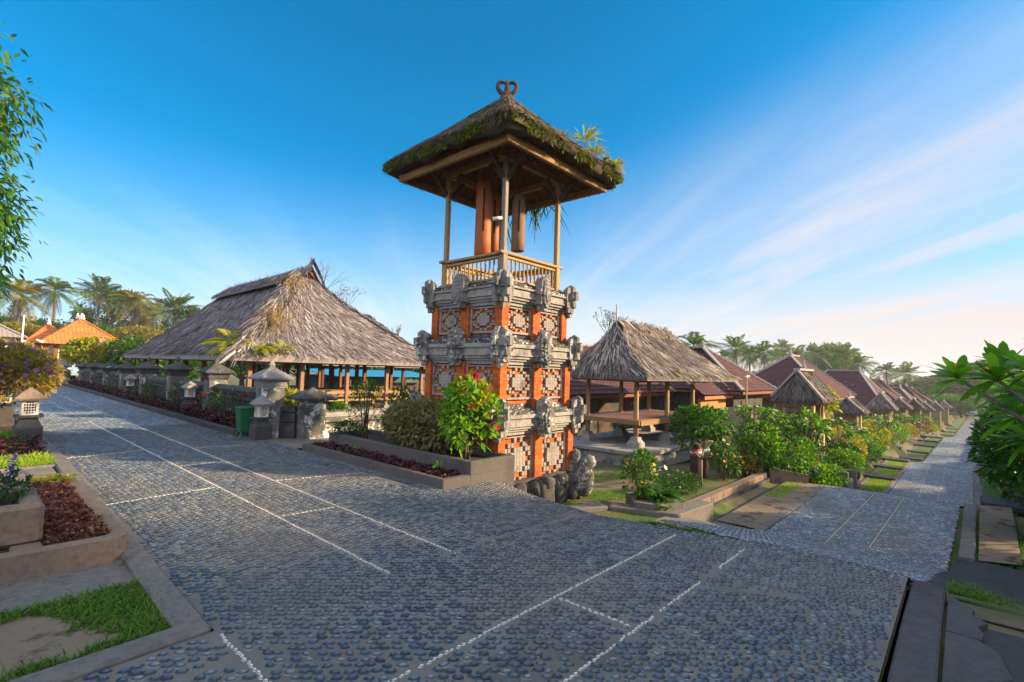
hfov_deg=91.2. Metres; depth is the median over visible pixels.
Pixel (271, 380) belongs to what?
gate pillar
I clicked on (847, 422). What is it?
frangipani tree
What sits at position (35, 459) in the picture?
grass
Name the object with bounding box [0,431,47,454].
purple bedding
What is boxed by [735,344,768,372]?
coconut palm
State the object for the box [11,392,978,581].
pebbles
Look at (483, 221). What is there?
slit drum
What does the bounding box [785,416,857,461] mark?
frangipani tree
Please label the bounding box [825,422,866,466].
leafy shrub
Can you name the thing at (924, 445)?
slab bridge
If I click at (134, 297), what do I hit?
coconut palm
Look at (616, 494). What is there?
grass
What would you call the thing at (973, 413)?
parked car
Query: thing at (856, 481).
slab wall
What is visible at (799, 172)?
sky
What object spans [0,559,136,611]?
path
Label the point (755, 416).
window
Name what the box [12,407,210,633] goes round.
kerb
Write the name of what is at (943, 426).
retaining wall
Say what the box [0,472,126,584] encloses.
planter
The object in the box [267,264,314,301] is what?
dry grass
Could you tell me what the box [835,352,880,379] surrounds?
coconut palm
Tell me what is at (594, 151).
roof plant
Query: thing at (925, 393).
broadleaf tree
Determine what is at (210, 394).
flowering shrub
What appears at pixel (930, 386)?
broadleaf tree
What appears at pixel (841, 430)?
leafy shrub
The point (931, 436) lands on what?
slab bridge
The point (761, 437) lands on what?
leafy shrub
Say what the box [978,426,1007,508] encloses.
lawn
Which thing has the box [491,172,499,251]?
slit drum
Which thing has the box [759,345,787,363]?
coconut palm
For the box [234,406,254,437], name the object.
waste bin
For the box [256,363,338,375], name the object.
broadleaf tree
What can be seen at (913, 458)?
slab bridge
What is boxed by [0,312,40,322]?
broadleaf tree
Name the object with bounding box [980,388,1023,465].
shade tree
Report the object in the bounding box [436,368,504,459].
hibiscus bush
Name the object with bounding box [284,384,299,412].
garden plant
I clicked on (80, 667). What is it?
kerb
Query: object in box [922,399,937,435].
village gate
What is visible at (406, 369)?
broadleaf tree
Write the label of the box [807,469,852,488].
slab wall
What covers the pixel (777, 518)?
kerb
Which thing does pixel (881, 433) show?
leafy shrub
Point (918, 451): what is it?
slab bridge
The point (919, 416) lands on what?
frangipani tree
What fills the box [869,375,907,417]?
tiled house
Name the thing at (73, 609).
grass
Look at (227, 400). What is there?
flowering shrub
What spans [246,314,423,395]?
thatched pavilion
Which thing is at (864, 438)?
leafy shrub
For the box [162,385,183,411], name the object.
flowering shrub
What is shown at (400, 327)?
dry weed
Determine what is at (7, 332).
tiled house
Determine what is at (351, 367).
broadleaf tree
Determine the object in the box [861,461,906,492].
grass
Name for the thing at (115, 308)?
coconut palm
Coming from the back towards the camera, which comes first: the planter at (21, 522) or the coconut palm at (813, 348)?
the coconut palm at (813, 348)
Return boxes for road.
[14,384,188,430]
[767,487,959,569]
[891,415,979,504]
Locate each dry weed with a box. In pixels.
[315,260,348,287]
[332,282,367,304]
[391,322,403,335]
[593,306,622,335]
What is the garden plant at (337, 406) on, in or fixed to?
on the boundary wall at (333, 417)
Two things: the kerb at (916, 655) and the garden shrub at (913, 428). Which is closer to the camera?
the kerb at (916, 655)
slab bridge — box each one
[862,472,896,480]
[872,463,903,469]
[881,456,909,461]
[899,456,922,460]
[906,449,928,453]
[913,443,934,446]
[916,439,938,442]
[920,435,942,438]
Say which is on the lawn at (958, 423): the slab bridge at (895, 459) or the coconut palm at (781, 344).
the slab bridge at (895, 459)
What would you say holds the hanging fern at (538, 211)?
hanging from the bell tower
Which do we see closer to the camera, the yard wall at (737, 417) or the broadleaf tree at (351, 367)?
the yard wall at (737, 417)
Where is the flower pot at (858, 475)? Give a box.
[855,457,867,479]
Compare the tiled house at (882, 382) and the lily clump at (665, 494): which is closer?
the lily clump at (665, 494)
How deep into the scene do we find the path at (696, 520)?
8.09 m
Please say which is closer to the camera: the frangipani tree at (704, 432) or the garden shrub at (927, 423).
the frangipani tree at (704, 432)
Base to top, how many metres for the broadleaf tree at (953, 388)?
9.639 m
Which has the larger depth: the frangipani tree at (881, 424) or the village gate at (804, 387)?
the frangipani tree at (881, 424)
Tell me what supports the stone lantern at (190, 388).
on the bed soil at (169, 409)
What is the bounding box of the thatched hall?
[120,257,424,411]
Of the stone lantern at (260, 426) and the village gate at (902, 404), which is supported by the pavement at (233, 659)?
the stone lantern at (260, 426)
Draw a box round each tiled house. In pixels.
[0,324,27,346]
[23,313,116,364]
[569,343,675,435]
[657,341,776,432]
[753,350,856,435]
[824,366,892,424]
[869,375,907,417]
[875,376,909,401]
[889,383,923,403]
[893,384,912,400]
[910,386,933,404]
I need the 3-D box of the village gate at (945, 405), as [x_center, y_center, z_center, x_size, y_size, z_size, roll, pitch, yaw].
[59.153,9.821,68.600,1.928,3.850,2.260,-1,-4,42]
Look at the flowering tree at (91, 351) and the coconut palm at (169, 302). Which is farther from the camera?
the coconut palm at (169, 302)
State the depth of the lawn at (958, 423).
31.09 m
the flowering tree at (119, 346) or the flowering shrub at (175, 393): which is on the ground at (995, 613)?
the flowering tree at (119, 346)
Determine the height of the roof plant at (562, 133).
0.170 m
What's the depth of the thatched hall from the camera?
19.32 m
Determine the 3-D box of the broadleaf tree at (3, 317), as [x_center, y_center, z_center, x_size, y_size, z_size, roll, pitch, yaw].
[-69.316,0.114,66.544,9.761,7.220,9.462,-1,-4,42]
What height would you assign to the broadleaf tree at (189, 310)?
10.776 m
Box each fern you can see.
[198,328,251,357]
[252,343,284,357]
[267,340,296,351]
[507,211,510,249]
[508,201,549,231]
[525,197,569,241]
[601,155,616,164]
[608,159,625,173]
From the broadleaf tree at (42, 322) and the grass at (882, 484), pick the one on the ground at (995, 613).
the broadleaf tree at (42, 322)
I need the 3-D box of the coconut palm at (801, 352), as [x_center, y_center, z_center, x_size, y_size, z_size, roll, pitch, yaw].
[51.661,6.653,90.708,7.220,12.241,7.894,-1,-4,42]
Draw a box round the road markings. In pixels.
[44,392,962,681]
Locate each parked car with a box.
[44,360,72,376]
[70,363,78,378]
[965,411,977,415]
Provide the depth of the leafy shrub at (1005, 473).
9.28 m
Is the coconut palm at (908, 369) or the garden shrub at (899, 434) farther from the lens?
the coconut palm at (908, 369)
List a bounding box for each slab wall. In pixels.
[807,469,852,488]
[840,468,860,489]
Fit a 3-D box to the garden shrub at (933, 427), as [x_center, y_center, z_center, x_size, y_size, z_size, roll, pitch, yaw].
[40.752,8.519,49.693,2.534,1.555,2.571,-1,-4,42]
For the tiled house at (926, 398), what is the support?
on the ground at (995, 613)
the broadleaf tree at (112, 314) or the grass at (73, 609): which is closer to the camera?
the grass at (73, 609)
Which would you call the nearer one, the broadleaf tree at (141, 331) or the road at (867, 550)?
the road at (867, 550)
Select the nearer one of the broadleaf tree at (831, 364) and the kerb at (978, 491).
the kerb at (978, 491)
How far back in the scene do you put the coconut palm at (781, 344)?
131.27 m
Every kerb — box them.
[0,464,55,471]
[7,626,210,681]
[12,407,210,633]
[60,382,235,433]
[232,429,248,434]
[567,500,712,522]
[754,484,826,530]
[861,419,957,486]
[882,462,910,492]
[887,579,945,681]
[958,504,976,561]
[973,467,980,489]
[973,485,983,510]
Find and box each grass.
[0,450,58,468]
[0,575,189,681]
[57,407,231,611]
[248,297,300,336]
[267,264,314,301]
[588,467,707,500]
[633,519,730,537]
[763,481,803,497]
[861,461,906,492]
[944,578,1023,610]
[975,475,1023,570]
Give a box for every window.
[590,394,598,412]
[624,393,632,410]
[754,403,758,420]
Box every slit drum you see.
[474,151,491,254]
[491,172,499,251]
[511,153,524,252]
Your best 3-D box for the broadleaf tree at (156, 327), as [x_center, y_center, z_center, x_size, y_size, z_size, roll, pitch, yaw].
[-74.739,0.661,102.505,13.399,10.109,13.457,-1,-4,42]
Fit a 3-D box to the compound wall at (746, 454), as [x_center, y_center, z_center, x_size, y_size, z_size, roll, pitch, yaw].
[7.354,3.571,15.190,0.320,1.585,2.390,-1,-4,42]
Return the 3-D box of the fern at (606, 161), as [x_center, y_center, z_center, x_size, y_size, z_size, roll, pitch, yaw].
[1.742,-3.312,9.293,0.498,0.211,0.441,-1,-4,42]
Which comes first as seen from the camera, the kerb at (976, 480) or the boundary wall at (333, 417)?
the boundary wall at (333, 417)
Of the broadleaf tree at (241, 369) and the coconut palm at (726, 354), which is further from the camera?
the coconut palm at (726, 354)
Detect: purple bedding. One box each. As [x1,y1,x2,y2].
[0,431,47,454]
[68,379,253,426]
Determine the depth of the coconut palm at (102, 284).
79.64 m
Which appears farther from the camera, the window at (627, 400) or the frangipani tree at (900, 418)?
the frangipani tree at (900, 418)
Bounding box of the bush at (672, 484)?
[652,469,702,496]
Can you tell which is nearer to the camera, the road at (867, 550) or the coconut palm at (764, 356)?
the road at (867, 550)
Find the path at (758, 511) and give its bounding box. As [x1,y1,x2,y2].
[718,482,820,527]
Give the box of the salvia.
[0,454,37,505]
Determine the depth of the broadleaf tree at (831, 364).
103.78 m
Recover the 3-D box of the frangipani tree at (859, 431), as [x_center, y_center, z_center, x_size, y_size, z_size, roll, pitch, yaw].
[11.941,3.834,18.898,2.262,1.979,2.228,3,-4,-25]
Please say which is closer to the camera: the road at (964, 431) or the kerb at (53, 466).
the kerb at (53, 466)
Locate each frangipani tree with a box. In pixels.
[668,403,736,486]
[720,404,791,475]
[767,404,836,469]
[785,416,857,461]
[828,417,869,437]
[830,419,866,438]
[862,415,890,431]
[865,413,901,428]
[892,413,909,425]
[892,413,919,426]
[908,412,925,421]
[922,414,933,420]
[924,338,1023,466]
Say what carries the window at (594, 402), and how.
in the tiled house at (604, 396)
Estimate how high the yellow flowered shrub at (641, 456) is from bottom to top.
1.022 m
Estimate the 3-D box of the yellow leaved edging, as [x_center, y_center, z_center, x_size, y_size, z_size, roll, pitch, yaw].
[-5.214,1.566,5.678,0.378,0.159,0.476,-1,-4,42]
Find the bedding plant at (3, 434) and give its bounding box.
[0,429,34,452]
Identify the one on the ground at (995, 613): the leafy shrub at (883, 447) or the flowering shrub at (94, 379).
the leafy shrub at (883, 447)
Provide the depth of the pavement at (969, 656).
2.99 m
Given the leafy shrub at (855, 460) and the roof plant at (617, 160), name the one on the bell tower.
the roof plant at (617, 160)
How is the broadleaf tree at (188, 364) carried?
on the ground at (995, 613)
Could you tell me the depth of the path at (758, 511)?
10.83 m
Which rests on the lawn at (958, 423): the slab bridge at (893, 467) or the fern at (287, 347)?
the slab bridge at (893, 467)
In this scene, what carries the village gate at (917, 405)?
on the ground at (995, 613)
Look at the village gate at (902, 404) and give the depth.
38.45 m
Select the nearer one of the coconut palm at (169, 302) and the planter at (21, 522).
the planter at (21, 522)
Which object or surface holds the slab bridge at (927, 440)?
on the lawn at (958, 423)
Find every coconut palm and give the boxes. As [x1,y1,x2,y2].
[0,269,34,320]
[0,279,62,340]
[17,276,87,321]
[71,273,130,323]
[98,290,162,326]
[100,303,138,324]
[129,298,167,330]
[140,287,203,329]
[676,331,722,349]
[717,334,757,366]
[717,349,732,360]
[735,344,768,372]
[742,341,785,369]
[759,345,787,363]
[773,339,794,356]
[779,345,817,365]
[803,345,831,367]
[826,342,869,369]
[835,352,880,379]
[873,362,907,384]
[888,361,927,387]
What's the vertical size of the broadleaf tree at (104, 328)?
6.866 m
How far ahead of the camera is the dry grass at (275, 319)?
16.79 m
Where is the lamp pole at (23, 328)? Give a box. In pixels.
[21,315,24,342]
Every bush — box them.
[0,336,66,404]
[0,346,6,383]
[327,419,361,438]
[344,377,384,438]
[378,395,476,454]
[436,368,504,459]
[652,469,702,496]
[718,450,761,478]
[732,449,784,474]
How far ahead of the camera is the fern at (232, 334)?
15.45 m
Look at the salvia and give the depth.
4.17 m
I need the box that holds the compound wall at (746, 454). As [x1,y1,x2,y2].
[738,430,770,474]
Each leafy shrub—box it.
[727,417,787,474]
[752,428,821,475]
[771,409,826,471]
[779,438,835,475]
[823,446,865,472]
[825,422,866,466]
[825,439,866,473]
[827,428,868,465]
[834,435,876,456]
[853,425,880,455]
[860,443,882,467]
[862,418,890,446]
[865,436,886,451]
[866,420,896,441]
[866,439,883,460]
[868,424,900,449]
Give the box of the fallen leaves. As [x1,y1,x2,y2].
[50,428,836,640]
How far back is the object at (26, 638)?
2.87 m
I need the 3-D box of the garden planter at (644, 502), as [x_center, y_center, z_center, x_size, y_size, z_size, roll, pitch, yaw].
[2.398,2.916,8.766,0.788,0.345,1.005,2,-3,-12]
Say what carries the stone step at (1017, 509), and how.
on the lawn at (994, 494)
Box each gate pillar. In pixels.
[248,360,293,438]
[286,387,337,439]
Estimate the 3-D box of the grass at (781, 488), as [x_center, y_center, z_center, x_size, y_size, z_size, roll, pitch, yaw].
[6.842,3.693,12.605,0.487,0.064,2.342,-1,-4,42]
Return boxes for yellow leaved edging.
[25,471,77,485]
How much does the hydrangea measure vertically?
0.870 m
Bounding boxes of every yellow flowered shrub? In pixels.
[619,445,662,498]
[709,446,744,480]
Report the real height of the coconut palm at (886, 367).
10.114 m
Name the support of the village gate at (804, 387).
on the ground at (995, 613)
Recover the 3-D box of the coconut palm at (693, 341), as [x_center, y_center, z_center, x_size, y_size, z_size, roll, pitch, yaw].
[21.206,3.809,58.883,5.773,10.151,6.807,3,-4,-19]
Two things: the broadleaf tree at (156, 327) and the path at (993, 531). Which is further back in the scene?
the broadleaf tree at (156, 327)
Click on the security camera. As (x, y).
(498, 218)
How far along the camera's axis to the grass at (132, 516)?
5.08 m
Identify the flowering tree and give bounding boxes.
[58,335,127,365]
[101,334,161,373]
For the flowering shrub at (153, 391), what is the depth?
16.41 m
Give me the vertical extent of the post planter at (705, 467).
0.980 m
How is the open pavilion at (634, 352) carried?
on the ground at (995, 613)
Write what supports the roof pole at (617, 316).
on the open pavilion at (634, 352)
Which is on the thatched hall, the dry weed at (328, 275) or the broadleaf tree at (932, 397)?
the dry weed at (328, 275)
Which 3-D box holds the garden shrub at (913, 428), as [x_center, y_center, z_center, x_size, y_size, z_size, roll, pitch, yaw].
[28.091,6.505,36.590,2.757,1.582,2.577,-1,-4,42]
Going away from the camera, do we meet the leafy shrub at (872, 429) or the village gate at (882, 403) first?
the leafy shrub at (872, 429)
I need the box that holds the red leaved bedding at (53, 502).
[23,478,110,544]
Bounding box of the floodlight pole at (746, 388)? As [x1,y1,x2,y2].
[745,375,749,403]
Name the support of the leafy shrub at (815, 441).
on the ground at (995, 613)
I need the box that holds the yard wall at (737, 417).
[700,406,752,461]
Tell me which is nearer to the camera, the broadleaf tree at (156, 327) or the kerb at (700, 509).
the kerb at (700, 509)
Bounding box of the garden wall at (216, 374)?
[75,357,255,423]
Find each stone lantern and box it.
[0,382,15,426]
[11,387,47,444]
[123,374,136,398]
[180,381,198,414]
[248,395,275,440]
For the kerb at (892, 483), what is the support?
on the ground at (995, 613)
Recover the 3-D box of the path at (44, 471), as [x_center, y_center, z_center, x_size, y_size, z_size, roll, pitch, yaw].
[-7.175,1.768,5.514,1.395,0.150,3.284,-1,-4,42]
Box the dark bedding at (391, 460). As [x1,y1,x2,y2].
[312,441,459,477]
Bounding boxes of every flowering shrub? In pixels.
[90,373,102,390]
[102,376,120,394]
[131,380,154,401]
[140,382,165,405]
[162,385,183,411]
[194,390,225,420]
[211,388,246,425]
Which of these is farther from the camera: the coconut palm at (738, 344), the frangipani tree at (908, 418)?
the coconut palm at (738, 344)
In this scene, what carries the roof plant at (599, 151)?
on the bell tower
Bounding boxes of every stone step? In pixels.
[980,495,1023,516]
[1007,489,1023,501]
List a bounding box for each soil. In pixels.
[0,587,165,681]
[71,384,235,427]
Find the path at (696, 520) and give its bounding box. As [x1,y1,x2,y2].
[650,516,748,528]
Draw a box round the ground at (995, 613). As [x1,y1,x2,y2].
[57,369,1023,681]
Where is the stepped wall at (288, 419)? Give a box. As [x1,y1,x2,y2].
[278,405,297,438]
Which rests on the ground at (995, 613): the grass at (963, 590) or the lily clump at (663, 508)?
the grass at (963, 590)
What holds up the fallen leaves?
on the pavement at (233, 659)
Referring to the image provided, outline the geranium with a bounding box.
[383,382,423,408]
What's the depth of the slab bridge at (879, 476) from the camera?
20.21 m
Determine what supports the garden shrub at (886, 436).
on the ground at (995, 613)
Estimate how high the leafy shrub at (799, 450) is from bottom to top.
1.435 m
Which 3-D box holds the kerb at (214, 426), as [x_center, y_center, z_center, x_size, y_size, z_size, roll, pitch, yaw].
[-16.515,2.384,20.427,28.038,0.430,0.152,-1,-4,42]
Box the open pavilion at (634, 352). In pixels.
[570,317,742,467]
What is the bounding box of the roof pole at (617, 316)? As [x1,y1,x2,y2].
[616,305,617,328]
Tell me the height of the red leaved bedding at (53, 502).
0.165 m
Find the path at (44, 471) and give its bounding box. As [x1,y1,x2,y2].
[0,467,56,476]
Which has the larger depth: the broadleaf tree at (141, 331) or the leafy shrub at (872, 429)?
the broadleaf tree at (141, 331)
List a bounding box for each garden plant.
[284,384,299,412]
[326,400,350,411]
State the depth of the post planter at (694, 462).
12.63 m
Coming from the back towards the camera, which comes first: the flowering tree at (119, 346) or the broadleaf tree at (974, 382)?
the broadleaf tree at (974, 382)
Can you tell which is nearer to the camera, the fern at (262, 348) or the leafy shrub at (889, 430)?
the fern at (262, 348)
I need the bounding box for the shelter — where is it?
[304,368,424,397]
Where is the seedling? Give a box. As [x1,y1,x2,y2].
[432,460,441,470]
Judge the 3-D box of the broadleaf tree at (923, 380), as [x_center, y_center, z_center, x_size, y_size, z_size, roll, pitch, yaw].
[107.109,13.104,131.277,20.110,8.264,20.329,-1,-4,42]
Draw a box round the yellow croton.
[825,385,842,419]
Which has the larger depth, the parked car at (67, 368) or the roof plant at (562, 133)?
the parked car at (67, 368)
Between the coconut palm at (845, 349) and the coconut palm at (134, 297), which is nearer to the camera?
the coconut palm at (134, 297)
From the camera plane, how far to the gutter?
3.31 m
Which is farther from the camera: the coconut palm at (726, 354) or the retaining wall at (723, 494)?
the coconut palm at (726, 354)
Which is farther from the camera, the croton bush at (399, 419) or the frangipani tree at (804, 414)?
the frangipani tree at (804, 414)
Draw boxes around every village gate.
[769,360,836,469]
[827,391,870,440]
[866,387,902,450]
[893,395,916,439]
[908,395,928,435]
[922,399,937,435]
[931,400,946,432]
[940,400,953,426]
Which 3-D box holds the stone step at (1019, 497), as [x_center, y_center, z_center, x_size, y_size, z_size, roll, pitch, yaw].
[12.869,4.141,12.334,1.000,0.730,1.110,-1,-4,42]
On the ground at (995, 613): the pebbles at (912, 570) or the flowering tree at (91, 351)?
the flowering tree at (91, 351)
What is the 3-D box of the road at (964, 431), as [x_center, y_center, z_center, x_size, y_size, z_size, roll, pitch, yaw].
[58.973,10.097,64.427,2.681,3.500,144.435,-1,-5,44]
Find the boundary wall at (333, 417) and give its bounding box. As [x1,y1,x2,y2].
[324,409,417,437]
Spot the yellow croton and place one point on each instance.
(833, 406)
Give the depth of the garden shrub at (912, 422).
40.11 m
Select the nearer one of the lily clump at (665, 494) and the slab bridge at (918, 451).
the lily clump at (665, 494)
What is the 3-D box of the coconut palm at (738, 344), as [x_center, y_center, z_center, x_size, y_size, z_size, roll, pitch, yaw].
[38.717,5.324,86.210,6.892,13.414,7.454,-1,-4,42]
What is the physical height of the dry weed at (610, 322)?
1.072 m
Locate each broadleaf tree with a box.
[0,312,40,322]
[0,316,22,323]
[0,320,42,355]
[13,318,68,347]
[68,285,152,328]
[91,322,135,340]
[109,324,163,372]
[123,321,169,330]
[131,337,237,371]
[136,360,211,380]
[158,303,199,329]
[211,362,290,385]
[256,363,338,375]
[311,365,384,369]
[360,367,424,381]
[804,341,842,370]
[811,345,855,371]
[888,375,953,392]
[895,377,981,401]
[908,386,943,400]
[911,374,992,403]
[926,393,977,413]
[937,394,989,417]
[942,360,1023,399]
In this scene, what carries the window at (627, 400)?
in the tiled house at (604, 396)
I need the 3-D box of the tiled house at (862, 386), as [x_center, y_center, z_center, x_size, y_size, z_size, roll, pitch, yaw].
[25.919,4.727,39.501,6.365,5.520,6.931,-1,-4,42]
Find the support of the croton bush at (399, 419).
in the planter at (481, 465)
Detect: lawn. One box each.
[861,419,964,491]
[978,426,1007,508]
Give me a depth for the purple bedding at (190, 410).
15.14 m
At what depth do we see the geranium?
10.01 m
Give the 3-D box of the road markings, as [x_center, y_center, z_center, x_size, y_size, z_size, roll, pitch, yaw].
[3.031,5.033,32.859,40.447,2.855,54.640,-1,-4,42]
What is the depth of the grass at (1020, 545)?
9.29 m
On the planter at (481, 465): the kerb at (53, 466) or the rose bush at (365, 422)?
the rose bush at (365, 422)
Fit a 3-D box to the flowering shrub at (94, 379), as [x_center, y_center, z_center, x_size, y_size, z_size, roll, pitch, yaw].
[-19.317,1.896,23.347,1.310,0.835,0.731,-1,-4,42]
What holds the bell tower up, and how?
on the ground at (995, 613)
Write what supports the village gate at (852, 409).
on the ground at (995, 613)
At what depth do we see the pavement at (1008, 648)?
3.11 m
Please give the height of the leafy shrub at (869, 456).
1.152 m
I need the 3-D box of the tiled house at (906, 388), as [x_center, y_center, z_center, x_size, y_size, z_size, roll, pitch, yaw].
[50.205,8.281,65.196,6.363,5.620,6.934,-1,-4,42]
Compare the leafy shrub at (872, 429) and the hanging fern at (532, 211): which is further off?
the leafy shrub at (872, 429)
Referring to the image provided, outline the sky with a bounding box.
[0,0,1023,382]
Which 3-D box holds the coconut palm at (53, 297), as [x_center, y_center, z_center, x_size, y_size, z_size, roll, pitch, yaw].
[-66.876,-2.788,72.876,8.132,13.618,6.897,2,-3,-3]
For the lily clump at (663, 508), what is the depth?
8.29 m
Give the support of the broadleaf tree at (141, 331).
on the ground at (995, 613)
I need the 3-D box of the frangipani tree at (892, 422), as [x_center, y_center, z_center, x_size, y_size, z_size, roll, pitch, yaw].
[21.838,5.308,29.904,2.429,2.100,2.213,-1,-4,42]
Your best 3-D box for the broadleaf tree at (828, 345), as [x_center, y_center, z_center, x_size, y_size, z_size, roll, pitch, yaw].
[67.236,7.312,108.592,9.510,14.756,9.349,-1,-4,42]
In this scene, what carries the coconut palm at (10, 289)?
on the ground at (995, 613)
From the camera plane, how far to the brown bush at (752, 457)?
13.45 m
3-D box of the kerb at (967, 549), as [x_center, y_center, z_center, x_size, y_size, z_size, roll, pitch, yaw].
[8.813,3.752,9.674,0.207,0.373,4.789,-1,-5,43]
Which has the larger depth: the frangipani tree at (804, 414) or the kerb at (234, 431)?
the frangipani tree at (804, 414)
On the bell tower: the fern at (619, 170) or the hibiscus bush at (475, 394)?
the fern at (619, 170)
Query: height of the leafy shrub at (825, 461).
1.277 m
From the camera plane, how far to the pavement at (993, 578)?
6.87 m
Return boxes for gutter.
[881,586,910,681]
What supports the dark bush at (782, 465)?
on the ground at (995, 613)
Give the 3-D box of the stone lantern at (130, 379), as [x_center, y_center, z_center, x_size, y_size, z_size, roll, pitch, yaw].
[-14.535,1.745,19.092,0.400,0.960,0.400,-1,-4,42]
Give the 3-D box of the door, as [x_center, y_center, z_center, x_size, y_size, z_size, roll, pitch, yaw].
[3.992,3.094,21.769,0.060,2.000,0.900,-1,-4,42]
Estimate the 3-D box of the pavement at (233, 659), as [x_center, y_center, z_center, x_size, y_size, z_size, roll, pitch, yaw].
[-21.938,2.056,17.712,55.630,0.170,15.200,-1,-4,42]
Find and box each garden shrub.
[867,423,896,448]
[892,421,912,439]
[892,427,909,443]
[895,421,920,438]
[909,420,925,436]
[913,417,935,433]
[923,419,938,432]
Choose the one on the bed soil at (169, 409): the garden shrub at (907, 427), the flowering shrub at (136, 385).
the flowering shrub at (136, 385)
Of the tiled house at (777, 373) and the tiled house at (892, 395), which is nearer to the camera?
the tiled house at (777, 373)
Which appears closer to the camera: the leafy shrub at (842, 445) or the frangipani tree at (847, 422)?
the leafy shrub at (842, 445)
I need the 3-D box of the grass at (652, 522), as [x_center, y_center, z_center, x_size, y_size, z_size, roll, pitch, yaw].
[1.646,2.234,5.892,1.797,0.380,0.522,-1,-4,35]
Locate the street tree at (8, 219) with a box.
[0,21,54,313]
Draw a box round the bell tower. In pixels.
[381,80,625,503]
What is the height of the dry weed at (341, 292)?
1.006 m
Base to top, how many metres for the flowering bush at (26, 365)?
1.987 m
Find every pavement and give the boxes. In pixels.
[14,408,911,681]
[909,559,1023,629]
[942,594,1012,681]
[982,629,1023,681]
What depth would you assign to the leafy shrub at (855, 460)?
16.12 m
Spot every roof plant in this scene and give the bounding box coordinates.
[556,129,569,138]
[569,125,606,147]
[582,137,611,159]
[589,145,607,156]
[607,157,623,166]
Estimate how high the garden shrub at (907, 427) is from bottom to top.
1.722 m
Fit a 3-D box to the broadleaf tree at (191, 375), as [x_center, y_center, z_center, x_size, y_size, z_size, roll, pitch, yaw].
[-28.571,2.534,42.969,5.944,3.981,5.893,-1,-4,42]
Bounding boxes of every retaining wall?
[682,467,809,520]
[886,415,953,447]
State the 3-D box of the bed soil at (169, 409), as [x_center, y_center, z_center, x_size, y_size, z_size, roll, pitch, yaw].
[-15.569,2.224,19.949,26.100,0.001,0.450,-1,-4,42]
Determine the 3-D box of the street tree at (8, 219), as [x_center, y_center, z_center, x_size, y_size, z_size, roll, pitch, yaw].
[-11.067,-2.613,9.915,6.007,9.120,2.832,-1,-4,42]
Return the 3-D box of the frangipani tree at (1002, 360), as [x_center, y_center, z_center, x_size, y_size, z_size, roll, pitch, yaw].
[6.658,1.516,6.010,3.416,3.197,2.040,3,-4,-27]
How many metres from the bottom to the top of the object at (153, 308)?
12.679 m
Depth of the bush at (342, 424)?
9.54 m
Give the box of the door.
[598,393,609,432]
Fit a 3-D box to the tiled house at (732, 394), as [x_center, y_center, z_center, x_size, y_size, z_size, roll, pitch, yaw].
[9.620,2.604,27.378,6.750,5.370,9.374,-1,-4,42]
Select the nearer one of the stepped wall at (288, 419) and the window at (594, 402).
the stepped wall at (288, 419)
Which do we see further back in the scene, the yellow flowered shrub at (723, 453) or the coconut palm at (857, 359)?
the coconut palm at (857, 359)
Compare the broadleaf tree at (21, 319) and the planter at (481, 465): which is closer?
the planter at (481, 465)
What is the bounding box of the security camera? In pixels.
[493,216,502,219]
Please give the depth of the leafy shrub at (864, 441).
21.15 m
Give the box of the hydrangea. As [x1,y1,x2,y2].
[803,462,849,487]
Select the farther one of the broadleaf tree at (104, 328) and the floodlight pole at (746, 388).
the broadleaf tree at (104, 328)
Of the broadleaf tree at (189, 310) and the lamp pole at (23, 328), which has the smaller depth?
the lamp pole at (23, 328)
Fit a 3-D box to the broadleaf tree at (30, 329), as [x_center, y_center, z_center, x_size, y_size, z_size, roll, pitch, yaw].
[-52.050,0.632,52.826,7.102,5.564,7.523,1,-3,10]
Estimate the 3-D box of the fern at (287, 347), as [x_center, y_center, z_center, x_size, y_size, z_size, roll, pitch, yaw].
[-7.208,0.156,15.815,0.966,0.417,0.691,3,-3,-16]
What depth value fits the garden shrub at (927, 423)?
42.60 m
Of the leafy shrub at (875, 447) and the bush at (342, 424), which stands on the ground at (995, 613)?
the leafy shrub at (875, 447)
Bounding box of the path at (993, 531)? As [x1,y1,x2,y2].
[978,505,1021,564]
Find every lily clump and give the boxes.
[636,465,686,503]
[654,502,673,510]
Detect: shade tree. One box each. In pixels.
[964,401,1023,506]
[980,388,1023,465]
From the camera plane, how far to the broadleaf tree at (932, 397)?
93.87 m
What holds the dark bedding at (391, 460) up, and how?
in the planter at (481, 465)
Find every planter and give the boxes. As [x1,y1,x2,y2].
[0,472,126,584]
[0,485,44,551]
[302,429,514,489]
[626,491,682,510]
[690,443,701,480]
[699,441,708,479]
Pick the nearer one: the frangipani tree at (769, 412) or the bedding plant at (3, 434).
the bedding plant at (3, 434)

